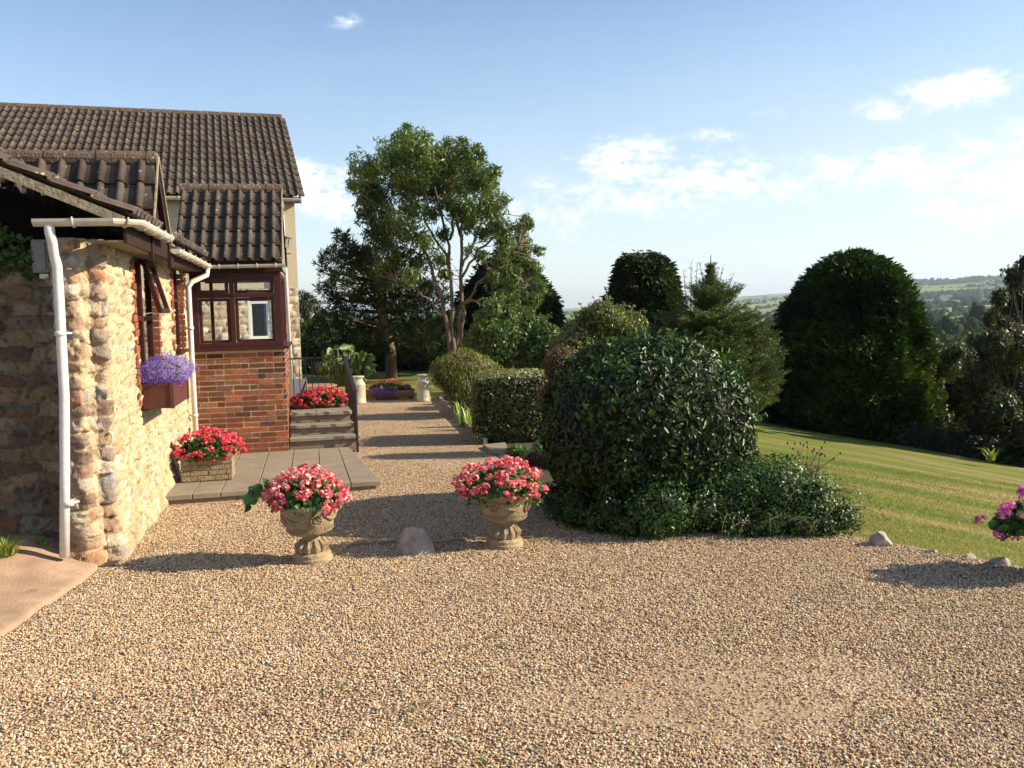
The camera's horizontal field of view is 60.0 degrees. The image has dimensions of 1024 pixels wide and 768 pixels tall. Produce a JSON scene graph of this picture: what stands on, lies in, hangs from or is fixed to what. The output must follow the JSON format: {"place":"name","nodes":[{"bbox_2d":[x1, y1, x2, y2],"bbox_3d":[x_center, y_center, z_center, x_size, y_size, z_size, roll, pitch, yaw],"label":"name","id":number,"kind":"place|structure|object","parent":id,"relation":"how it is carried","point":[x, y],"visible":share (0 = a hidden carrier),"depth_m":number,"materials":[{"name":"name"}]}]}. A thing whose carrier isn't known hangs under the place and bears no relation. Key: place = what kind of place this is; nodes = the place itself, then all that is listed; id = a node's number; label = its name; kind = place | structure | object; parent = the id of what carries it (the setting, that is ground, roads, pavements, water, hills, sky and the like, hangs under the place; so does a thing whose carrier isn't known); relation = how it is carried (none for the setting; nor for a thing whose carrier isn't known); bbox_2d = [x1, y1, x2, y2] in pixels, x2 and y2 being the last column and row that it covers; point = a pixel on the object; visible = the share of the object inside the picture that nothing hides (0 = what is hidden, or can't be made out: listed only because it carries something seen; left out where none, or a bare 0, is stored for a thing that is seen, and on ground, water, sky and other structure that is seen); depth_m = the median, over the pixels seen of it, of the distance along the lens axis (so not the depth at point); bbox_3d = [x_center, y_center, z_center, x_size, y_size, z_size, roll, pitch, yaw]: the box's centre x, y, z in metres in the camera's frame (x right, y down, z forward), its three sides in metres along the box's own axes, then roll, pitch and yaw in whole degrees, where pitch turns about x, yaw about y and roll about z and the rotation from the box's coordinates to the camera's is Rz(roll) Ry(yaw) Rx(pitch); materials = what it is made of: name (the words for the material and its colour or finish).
{"place":"outdoors","nodes":[
{"label":"outdoors","id":0,"kind":"place"},
{"bbox_2d":[0,535,97,637],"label":"concrete apron","id":1,"kind":"object","parent":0,"point":[35,577],"visible":0.83,"depth_m":6.73,"materials":[{"name":"beige concrete"}]},
{"bbox_2d":[0,534,32,556],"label":"grass tuft","id":2,"kind":"object","parent":1,"relation":"on","point":[7,548],"visible":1,"depth_m":6.98,"materials":[{"name":"green plant"}]},
{"bbox_2d":[34,529,49,545],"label":"weed","id":3,"kind":"object","parent":1,"relation":"on","point":[42,541],"visible":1,"depth_m":7.25,"materials":[{"name":"green plant"}]},
{"bbox_2d":[98,560,118,566],"bbox_3d":[-5.264,1.533,7.123,4.064,0.001,0.680,-2,5,-11],"label":"soil strip","id":4,"kind":"object","parent":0,"point":[110,563],"visible":0.13,"depth_m":7.28,"materials":[{"name":"soil"}]},
{"bbox_2d":[165,447,380,504],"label":"flagged path","id":5,"kind":"structure","parent":0,"point":[348,467],"depth_m":10.82,"materials":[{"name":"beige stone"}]},
{"bbox_2d":[179,454,234,482],"bbox_3d":[-3.575,0.963,10.436,0.588,0.312,0.362,-2,5,-12],"label":"stone trough","id":6,"kind":"object","parent":5,"relation":"on","point":[220,469],"visible":0.88,"depth_m":10.28,"materials":[{"name":"beige stone"}]},
{"bbox_2d":[170,425,247,462],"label":"geranium plant","id":7,"kind":"object","parent":6,"relation":"in","point":[211,446],"visible":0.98,"depth_m":10.28,"materials":[{"name":"red plant"}]},
{"bbox_2d":[175,183,291,454],"bbox_3d":[-4.056,-1.003,13.172,1.457,3.896,2.530,-2,5,-13],"label":"brick porch","id":8,"kind":"object","parent":5,"relation":"on","point":[237,233],"visible":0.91,"depth_m":12.31,"materials":[{"name":"brick"}]},
{"bbox_2d":[189,272,286,348],"bbox_3d":[-4.025,-0.974,13.232,1.219,1.274,2.090,-2,5,-13],"label":"window frame","id":9,"kind":"structure","parent":8,"relation":"in","point":[278,280],"depth_m":12.24,"materials":[{"name":"paint"}]},
{"bbox_2d":[341,534,597,546],"bbox_3d":[-0.364,1.373,7.727,2.230,0.059,0.128,-2,5,-4],"label":"edging strip","id":10,"kind":"object","parent":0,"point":[464,539],"visible":0.51,"depth_m":7.73,"materials":[{"name":"concrete"}]},
{"bbox_2d":[0,397,1023,767],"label":"gravel drive","id":11,"kind":"structure","parent":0,"point":[396,435],"depth_m":5.02,"materials":[{"name":"beige gravel"}]},
{"bbox_2d":[0,149,211,565],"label":"stone cottage","id":12,"kind":"structure","parent":11,"relation":"on","point":[90,469],"depth_m":7.42,"materials":[{"name":"beige stone"}]},
{"bbox_2d":[0,223,37,281],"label":"ivy","id":13,"kind":"object","parent":12,"relation":"attached to","point":[8,259],"visible":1,"depth_m":7.21,"materials":[{"name":"green plant"}]},
{"bbox_2d":[31,239,49,272],"bbox_3d":[-3.868,-1.050,7.300,0.127,0.269,0.132,-2,5,-12],"label":"meter box","id":14,"kind":"object","parent":12,"relation":"attached to","point":[40,256],"visible":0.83,"depth_m":7.24,"materials":[{"name":"grey plastic"}]},
{"bbox_2d":[33,242,46,269],"bbox_3d":[-3.855,-1.045,7.241,0.087,0.229,0.011,-2,5,-12],"label":"door","id":15,"kind":"structure","parent":14,"relation":"in","point":[38,247],"depth_m":7.24,"materials":[{"name":"grey plastic"}]},
{"bbox_2d":[39,274,49,282],"bbox_3d":[-3.843,-0.869,7.306,0.080,0.077,0.118,-2,5,-12],"label":"security sensor","id":16,"kind":"object","parent":12,"relation":"attached to","point":[44,276],"visible":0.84,"depth_m":7.29,"materials":[{"name":"white plastic"}]},
{"bbox_2d":[132,256,154,410],"bbox_3d":[-3.780,-0.537,9.154,0.165,1.515,1.176,-2,5,-12],"label":"window","id":17,"kind":"structure","parent":12,"relation":"in","point":[137,262],"depth_m":9.10,"materials":[{"name":"paint"}]},
{"bbox_2d":[142,378,188,408],"bbox_3d":[-3.569,0.081,9.173,0.292,0.248,1.074,-2,5,-12],"label":"window box","id":18,"kind":"object","parent":12,"relation":"attached to","point":[171,395],"visible":0.81,"depth_m":8.67,"materials":[{"name":"brown wood"}]},
{"bbox_2d":[137,351,198,387],"bbox_3d":[-3.536,-0.143,9.075,0.588,0.395,1.354,-2,5,-13],"label":"lobelia","id":19,"kind":"object","parent":18,"relation":"in","point":[173,374],"visible":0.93,"depth_m":8.85,"materials":[{"name":"purple plant"}]},
{"bbox_2d":[170,269,188,353],"bbox_3d":[-4.257,-0.926,11.237,0.165,1.065,0.776,-2,5,-12],"label":"window","id":20,"kind":"structure","parent":12,"relation":"in","point":[179,350],"depth_m":11.54,"materials":[{"name":"paint"}]},
{"bbox_2d":[0,102,304,381],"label":"house","id":21,"kind":"structure","parent":11,"relation":"on","point":[198,147],"depth_m":19.21,"materials":[{"name":"tile"}]},
{"bbox_2d":[247,300,271,338],"bbox_3d":[-5.211,-1.405,18.289,0.502,1.002,0.120,-3,5,-18],"label":"window","id":22,"kind":"structure","parent":21,"relation":"in","point":[249,303],"depth_m":18.29,"materials":[{"name":"white glass"}]},
{"bbox_2d":[285,236,291,258],"bbox_3d":[-4.636,-2.731,18.187,0.269,0.600,0.274,1,5,26],"label":"wall lantern","id":23,"kind":"object","parent":21,"relation":"attached to","point":[286,237],"depth_m":18.18,"materials":[{"name":"black metal"}]},
{"bbox_2d":[290,377,306,398],"bbox_3d":[-3.580,0.372,14.821,0.371,0.934,0.589,-3,5,-18],"label":"garden chair","id":24,"kind":"object","parent":11,"relation":"on","point":[298,385],"visible":0.12,"depth_m":14.99,"materials":[{"name":"grey fabric"}]},
{"bbox_2d":[280,503,336,565],"bbox_3d":[-1.643,1.200,7.234,0.482,0.482,0.482,-4,5,0],"label":"garden urn","id":25,"kind":"object","parent":11,"relation":"on","point":[311,546],"visible":0.89,"depth_m":7.10,"materials":[{"name":"stone"}]},
{"bbox_2d":[243,477,270,512],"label":"trailing plant","id":26,"kind":"object","parent":25,"relation":"in","point":[252,494],"visible":0.85,"depth_m":7.15,"materials":[{"name":"green plant"}]},
{"bbox_2d":[260,462,351,515],"bbox_3d":[-1.676,0.842,7.218,0.756,0.432,0.615,-1,5,0],"label":"geranium plant","id":27,"kind":"object","parent":25,"relation":"in","point":[299,490],"visible":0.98,"depth_m":7.05,"materials":[{"name":"pink plant"}]},
{"bbox_2d":[305,383,336,393],"bbox_3d":[-3.537,0.385,15.880,0.832,0.727,0.832,-1,5,0],"label":"garden table","id":28,"kind":"object","parent":11,"relation":"on","point":[315,385],"visible":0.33,"depth_m":15.80,"materials":[{"name":"pink wood"}]},
{"bbox_2d":[290,405,360,450],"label":"garden steps","id":29,"kind":"structure","parent":11,"relation":"on","point":[318,428],"depth_m":12.97,"materials":[{"name":"stone"}]},
{"bbox_2d":[295,402,344,408],"bbox_3d":[-3.003,0.313,13.908,0.760,0.100,0.220,-2,5,-12],"label":"terracotta trough","id":30,"kind":"object","parent":29,"relation":"on","point":[298,407],"visible":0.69,"depth_m":13.78,"materials":[{"name":"ceramic"}]},
{"bbox_2d":[290,386,347,408],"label":"geranium plant","id":31,"kind":"object","parent":30,"relation":"in","point":[312,398],"visible":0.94,"depth_m":13.75,"materials":[{"name":"red plant"}]},
{"bbox_2d":[289,356,358,451],"bbox_3d":[-2.583,0.253,13.591,0.771,1.313,1.866,-6,7,-43],"label":"iron railing","id":32,"kind":"object","parent":29,"relation":"on","point":[350,389],"visible":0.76,"depth_m":13.63,"materials":[{"name":"metal"}]},
{"bbox_2d":[334,681,349,689],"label":"weed tuft","id":33,"kind":"object","parent":11,"relation":"on","point":[341,685],"visible":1,"depth_m":4.77,"materials":[{"name":"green plant"}]},
{"bbox_2d":[353,376,365,403],"bbox_3d":[-3.429,0.124,19.802,0.328,0.612,0.328,3,6,39],"label":"milk churn","id":34,"kind":"object","parent":11,"relation":"on","point":[360,384],"visible":0.77,"depth_m":19.68,"materials":[{"name":"beige paint"}]},
{"bbox_2d":[366,389,414,400],"bbox_3d":[-2.839,0.246,20.503,1.140,0.224,0.364,-1,5,0],"label":"log planter","id":35,"kind":"object","parent":11,"relation":"on","point":[403,394],"visible":0.83,"depth_m":20.36,"materials":[{"name":"brown wood"}]},
{"bbox_2d":[369,386,395,397],"bbox_3d":[-2.918,0.202,20.342,0.737,0.323,0.207,-1,5,0],"label":"lobelia","id":36,"kind":"object","parent":35,"relation":"in","point":[382,390],"visible":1,"depth_m":20.30,"materials":[{"name":"purple plant"}]},
{"bbox_2d":[365,378,404,390],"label":"geranium plant","id":37,"kind":"object","parent":35,"relation":"in","point":[395,384],"visible":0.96,"depth_m":20.44,"materials":[{"name":"red plant"}]},
{"bbox_2d":[398,384,411,389],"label":"trailing plant","id":38,"kind":"object","parent":35,"relation":"in","point":[407,387],"visible":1,"depth_m":20.37,"materials":[{"name":"green plant"}]},
{"bbox_2d":[394,527,434,555],"bbox_3d":[-0.815,1.306,7.411,0.351,0.240,0.253,-1,5,0],"label":"boulder","id":39,"kind":"object","parent":11,"relation":"on","point":[415,541],"visible":0.97,"depth_m":7.36,"materials":[{"name":"grey stone"}]},
{"bbox_2d":[415,374,431,401],"bbox_3d":[-1.987,0.079,19.923,0.328,0.612,0.328,-5,6,-39],"label":"milk churn","id":40,"kind":"object","parent":11,"relation":"on","point":[423,385],"visible":0.99,"depth_m":19.80,"materials":[{"name":"beige paint"}]},
{"bbox_2d":[471,427,485,443],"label":"silver plant","id":41,"kind":"object","parent":11,"relation":"on","point":[479,438],"visible":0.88,"depth_m":13.28,"materials":[{"name":"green plant"}]},
{"bbox_2d":[473,754,490,765],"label":"weed tuft","id":42,"kind":"object","parent":11,"relation":"on","point":[482,759],"visible":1,"depth_m":3.95,"materials":[{"name":"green plant"}]},
{"bbox_2d":[436,393,546,507],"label":"path kerb","id":43,"kind":"structure","parent":11,"relation":"on","point":[447,406],"depth_m":16.36,"materials":[{"name":"concrete"}]},
{"bbox_2d":[478,492,531,550],"bbox_3d":[-0.061,1.136,7.532,0.482,0.482,0.482,1,5,0],"label":"garden urn","id":44,"kind":"object","parent":11,"relation":"on","point":[504,532],"visible":0.81,"depth_m":7.40,"materials":[{"name":"stone"}]},
{"bbox_2d":[451,455,548,507],"bbox_3d":[-0.100,0.816,7.516,0.831,0.415,0.685,-1,5,0],"label":"geranium plant","id":45,"kind":"object","parent":44,"relation":"in","point":[498,480],"visible":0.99,"depth_m":7.35,"materials":[{"name":"pink plant"}]},
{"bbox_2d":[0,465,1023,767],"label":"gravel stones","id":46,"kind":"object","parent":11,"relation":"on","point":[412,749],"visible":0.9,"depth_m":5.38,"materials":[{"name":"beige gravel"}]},
{"bbox_2d":[868,530,891,546],"bbox_3d":[3.023,1.267,7.300,0.183,0.125,0.156,-1,5,0],"label":"rock","id":47,"kind":"object","parent":11,"relation":"on","point":[880,538],"visible":1,"depth_m":7.24,"materials":[{"name":"grey stone"}]},
{"bbox_2d":[925,549,937,552],"bbox_3d":[3.332,1.332,7.049,0.110,0.053,0.082,-1,5,0],"label":"rock","id":48,"kind":"object","parent":11,"relation":"on","point":[931,550],"visible":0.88,"depth_m":7.02,"materials":[{"name":"grey stone"}]},
{"bbox_2d":[964,552,976,558],"bbox_3d":[3.557,1.336,6.882,0.097,0.041,0.120,2,6,39],"label":"rock","id":49,"kind":"object","parent":11,"relation":"on","point":[970,555],"visible":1,"depth_m":6.86,"materials":[{"name":"white stone"}]},
{"bbox_2d":[989,557,1010,565],"bbox_3d":[3.685,1.335,6.694,0.155,0.084,0.138,0,5,17],"label":"rock","id":50,"kind":"object","parent":11,"relation":"on","point":[995,561],"visible":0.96,"depth_m":6.65,"materials":[{"name":"grey stone"}]},
{"bbox_2d":[0,0,1023,315],"label":"sky","id":51,"kind":"structure","parent":0,"point":[764,139],"materials":[{"name":"blue"}]},
{"bbox_2d":[442,396,812,531],"bbox_3d":[1.073,0.721,14.944,3.609,0.001,14.487,-2,5,-10],"label":"soil bed","id":52,"kind":"object","parent":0,"point":[546,476],"visible":0.03,"depth_m":10.71,"materials":[{"name":"brown soil"}]},
{"bbox_2d":[453,400,471,429],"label":"iris clump","id":53,"kind":"object","parent":52,"relation":"on","point":[462,416],"visible":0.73,"depth_m":15.26,"materials":[{"name":"green plant"}]},
{"bbox_2d":[428,346,503,413],"bbox_3d":[-0.849,-0.011,17.024,1.486,1.421,1.368,-1,5,0],"label":"golden shrub","id":54,"kind":"object","parent":52,"relation":"on","point":[453,375],"visible":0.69,"depth_m":16.62,"materials":[{"name":"green plant"}]},
{"bbox_2d":[483,442,507,455],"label":"stone slab","id":55,"kind":"structure","parent":52,"relation":"on","point":[495,449],"depth_m":12.62,"materials":[{"name":"stone"}]},
{"bbox_2d":[471,368,546,442],"bbox_3d":[-0.001,0.320,13.826,1.271,1.130,1.310,-1,5,0],"label":"clipped hedge","id":56,"kind":"object","parent":52,"relation":"on","point":[502,403],"visible":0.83,"depth_m":13.27,"materials":[{"name":"green plant"}]},
{"bbox_2d":[459,291,560,368],"bbox_3d":[-0.035,-0.927,20.998,2.482,2.582,2.777,-1,5,0],"label":"broadleaf tree","id":57,"kind":"object","parent":52,"relation":"on","point":[503,337],"visible":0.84,"depth_m":20.14,"materials":[{"name":"green plant"}]},
{"bbox_2d":[505,439,546,457],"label":"bed plant","id":58,"kind":"object","parent":52,"relation":"on","point":[514,450],"visible":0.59,"depth_m":11.26,"materials":[{"name":"green plant"}]},
{"bbox_2d":[517,450,547,471],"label":"heather clump","id":59,"kind":"object","parent":52,"relation":"on","point":[534,458],"visible":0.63,"depth_m":9.63,"materials":[{"name":"green plant"}]},
{"bbox_2d":[535,345,577,414],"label":"rust shrub","id":60,"kind":"object","parent":52,"relation":"on","point":[555,360],"visible":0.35,"depth_m":12.10,"materials":[{"name":"brown plant"}]},
{"bbox_2d":[548,293,650,362],"bbox_3d":[1.828,-0.660,19.060,2.192,2.556,2.650,-1,5,0],"label":"broadleaf tree","id":61,"kind":"object","parent":52,"relation":"on","point":[594,320],"visible":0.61,"depth_m":18.06,"materials":[{"name":"green plant"}]},
{"bbox_2d":[534,471,689,541],"bbox_3d":[0.786,1.065,8.092,0.748,0.688,1.853,-5,6,-39],"label":"privet shrub","id":62,"kind":"object","parent":52,"relation":"on","point":[642,511],"visible":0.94,"depth_m":7.71,"materials":[{"name":"green plant"}]},
{"bbox_2d":[533,327,767,516],"bbox_3d":[1.320,0.399,8.668,2.226,1.925,2.155,-1,5,0],"label":"laurel bush","id":63,"kind":"object","parent":52,"relation":"on","point":[624,418],"visible":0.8,"depth_m":7.93,"materials":[{"name":"green plant"}]},
{"bbox_2d":[655,441,893,538],"bbox_3d":[2.277,0.954,8.011,2.130,0.851,1.402,-1,5,0],"label":"cotoneaster bush","id":64,"kind":"object","parent":52,"relation":"on","point":[776,492],"visible":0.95,"depth_m":7.70,"materials":[{"name":"green plant"}]},
{"bbox_2d":[787,441,840,481],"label":"seed stems","id":65,"kind":"object","parent":64,"relation":"on","point":[811,462],"visible":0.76,"depth_m":8.39,"materials":[{"name":"plant"}]},
{"bbox_2d":[299,277,1003,359],"bbox_3d":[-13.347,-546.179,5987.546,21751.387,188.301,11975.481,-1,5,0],"label":"hills","id":66,"kind":"structure","parent":0,"point":[936,288],"depth_m":3222.15,"materials":[{"name":"green plant"}]},
{"bbox_2d":[563,275,1007,332],"bbox_3d":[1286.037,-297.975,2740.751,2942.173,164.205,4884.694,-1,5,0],"label":"hedgerow trees","id":67,"kind":"object","parent":66,"relation":"on","point":[967,297],"visible":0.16,"depth_m":2279.49,"materials":[{"name":"green plant"}]},
{"bbox_2d":[924,307,932,317],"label":"distant tree","id":68,"kind":"object","parent":66,"relation":"on","point":[929,310],"visible":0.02,"depth_m":891.79,"materials":[{"name":"green plant"}]},
{"bbox_2d":[927,312,935,321],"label":"distant tree","id":69,"kind":"object","parent":66,"relation":"on","point":[932,316],"visible":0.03,"depth_m":559.71,"materials":[{"name":"green plant"}]},
{"bbox_2d":[930,319,940,327],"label":"distant tree","id":70,"kind":"object","parent":66,"relation":"on","point":[935,322],"visible":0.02,"depth_m":476.41,"materials":[{"name":"green plant"}]},
{"bbox_2d":[933,308,945,317],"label":"distant tree","id":71,"kind":"object","parent":66,"relation":"on","point":[939,313],"visible":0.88,"depth_m":992.56,"materials":[{"name":"green plant"}]},
{"bbox_2d":[939,295,952,299],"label":"farmhouse","id":72,"kind":"object","parent":66,"relation":"on","point":[947,297],"visible":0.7,"depth_m":1888.37,"materials":[{"name":"stone"}]},
{"bbox_2d":[931,315,962,350],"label":"distant tree","id":73,"kind":"object","parent":66,"relation":"on","point":[947,325],"visible":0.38,"depth_m":296.78,"materials":[{"name":"green plant"}]},
{"bbox_2d":[952,303,958,311],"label":"distant tree","id":74,"kind":"object","parent":66,"relation":"on","point":[955,307],"visible":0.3,"depth_m":1096.76,"materials":[{"name":"green plant"}]},
{"bbox_2d":[936,320,977,346],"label":"distant tree","id":75,"kind":"object","parent":66,"relation":"on","point":[957,330],"visible":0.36,"depth_m":357.66,"materials":[{"name":"green plant"}]},
{"bbox_2d":[958,316,986,335],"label":"distant tree","id":76,"kind":"object","parent":66,"relation":"on","point":[976,327],"visible":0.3,"depth_m":375.86,"materials":[{"name":"green plant"}]},
{"bbox_2d":[960,302,985,322],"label":"distant tree","id":77,"kind":"object","parent":66,"relation":"on","point":[976,310],"visible":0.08,"depth_m":394.81,"materials":[{"name":"green plant"}]},
{"bbox_2d":[301,361,1023,566],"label":"lawn","id":78,"kind":"structure","parent":0,"point":[775,438],"depth_m":12.27,"materials":[{"name":"green plant"}]},
{"bbox_2d":[298,288,325,323],"bbox_3d":[-7.673,-2.058,33.730,1.509,3.127,3.459,-1,5,0],"label":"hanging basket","id":79,"kind":"object","parent":78,"relation":"on","point":[306,305],"visible":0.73,"depth_m":33.55,"materials":[{"name":"green plant"}]},
{"bbox_2d":[300,313,342,373],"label":"broadleaf tree","id":80,"kind":"object","parent":78,"relation":"on","point":[309,348],"visible":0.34,"depth_m":28.90,"materials":[{"name":"green plant"}]},
{"bbox_2d":[314,343,377,384],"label":"giant leaf plant","id":81,"kind":"object","parent":78,"relation":"on","point":[363,368],"visible":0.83,"depth_m":24.95,"materials":[{"name":"green plant"}]},
{"bbox_2d":[304,329,441,373],"bbox_3d":[-3.886,-1.019,31.217,6.586,2.229,2.611,-1,5,0],"label":"thicket","id":82,"kind":"object","parent":78,"relation":"on","point":[412,364],"visible":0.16,"depth_m":30.66,"materials":[{"name":"green plant"}]},
{"bbox_2d":[305,226,469,377],"bbox_3d":[-3.777,-2.416,27.503,5.454,4.676,4.659,-1,5,0],"label":"pine tree","id":83,"kind":"object","parent":78,"relation":"on","point":[397,328],"visible":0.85,"depth_m":26.77,"materials":[{"name":"green plant"}]},
{"bbox_2d":[344,121,548,355],"bbox_3d":[-1.986,-4.010,25.717,6.118,7.154,4.214,-1,5,0],"label":"gum tree","id":84,"kind":"object","parent":78,"relation":"on","point":[461,173],"visible":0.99,"depth_m":25.17,"materials":[{"name":"green plant"}]},
{"bbox_2d":[440,247,567,365],"bbox_3d":[-0.249,-2.378,30.864,4.932,4.984,4.818,-1,5,0],"label":"cypress tree","id":85,"kind":"object","parent":78,"relation":"on","point":[552,305],"visible":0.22,"depth_m":30.01,"materials":[{"name":"green plant"}]},
{"bbox_2d":[599,249,689,334],"bbox_3d":[4.425,-2.051,29.916,3.885,4.974,3.755,-1,5,0],"label":"cypress tree","id":86,"kind":"object","parent":78,"relation":"on","point":[643,281],"visible":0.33,"depth_m":28.96,"materials":[{"name":"green plant"}]},
{"bbox_2d":[640,256,793,420],"bbox_3d":[3.889,-0.777,17.529,3.249,3.514,3.354,-1,5,0],"label":"spruce tree","id":87,"kind":"object","parent":78,"relation":"on","point":[717,323],"visible":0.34,"depth_m":17.01,"materials":[{"name":"green plant"}]},
{"bbox_2d":[758,247,945,442],"bbox_3d":[8.486,-0.897,22.526,4.904,5.244,4.727,-1,5,0],"label":"cypress tree","id":88,"kind":"object","parent":78,"relation":"on","point":[857,340],"visible":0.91,"depth_m":21.13,"materials":[{"name":"green plant"}]},
{"bbox_2d":[757,409,1023,466],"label":"boundary hedge","id":89,"kind":"object","parent":78,"relation":"on","point":[945,440],"visible":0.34,"depth_m":19.89,"materials":[{"name":"green plant"}]},
{"bbox_2d":[934,344,956,426],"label":"conifer shrub","id":90,"kind":"object","parent":78,"relation":"on","point":[944,384],"visible":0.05,"depth_m":23.16,"materials":[{"name":"green plant"}]},
{"bbox_2d":[931,325,981,432],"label":"broadleaf tree","id":91,"kind":"object","parent":78,"relation":"on","point":[956,362],"visible":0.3,"depth_m":22.94,"materials":[{"name":"green plant"}]},
{"bbox_2d":[979,447,1002,460],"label":"fern","id":92,"kind":"object","parent":78,"relation":"on","point":[991,456],"visible":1,"depth_m":17.16,"materials":[{"name":"green plant"}]},
{"bbox_2d":[959,255,1023,459],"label":"broadleaf tree","id":93,"kind":"object","parent":78,"relation":"on","point":[994,390],"visible":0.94,"depth_m":18.95,"materials":[{"name":"green plant"}]},
{"bbox_3d":[4.049,1.130,6.405,0.482,0.482,0.482,-1,5,0],"label":"garden urn","id":94,"kind":"object","parent":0,"visible":0},
{"bbox_2d":[973,484,1023,540],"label":"geranium plant","id":95,"kind":"object","parent":94,"relation":"in","point":[1008,518],"visible":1,"depth_m":6.34,"materials":[{"name":"pink plant"}]}
]}

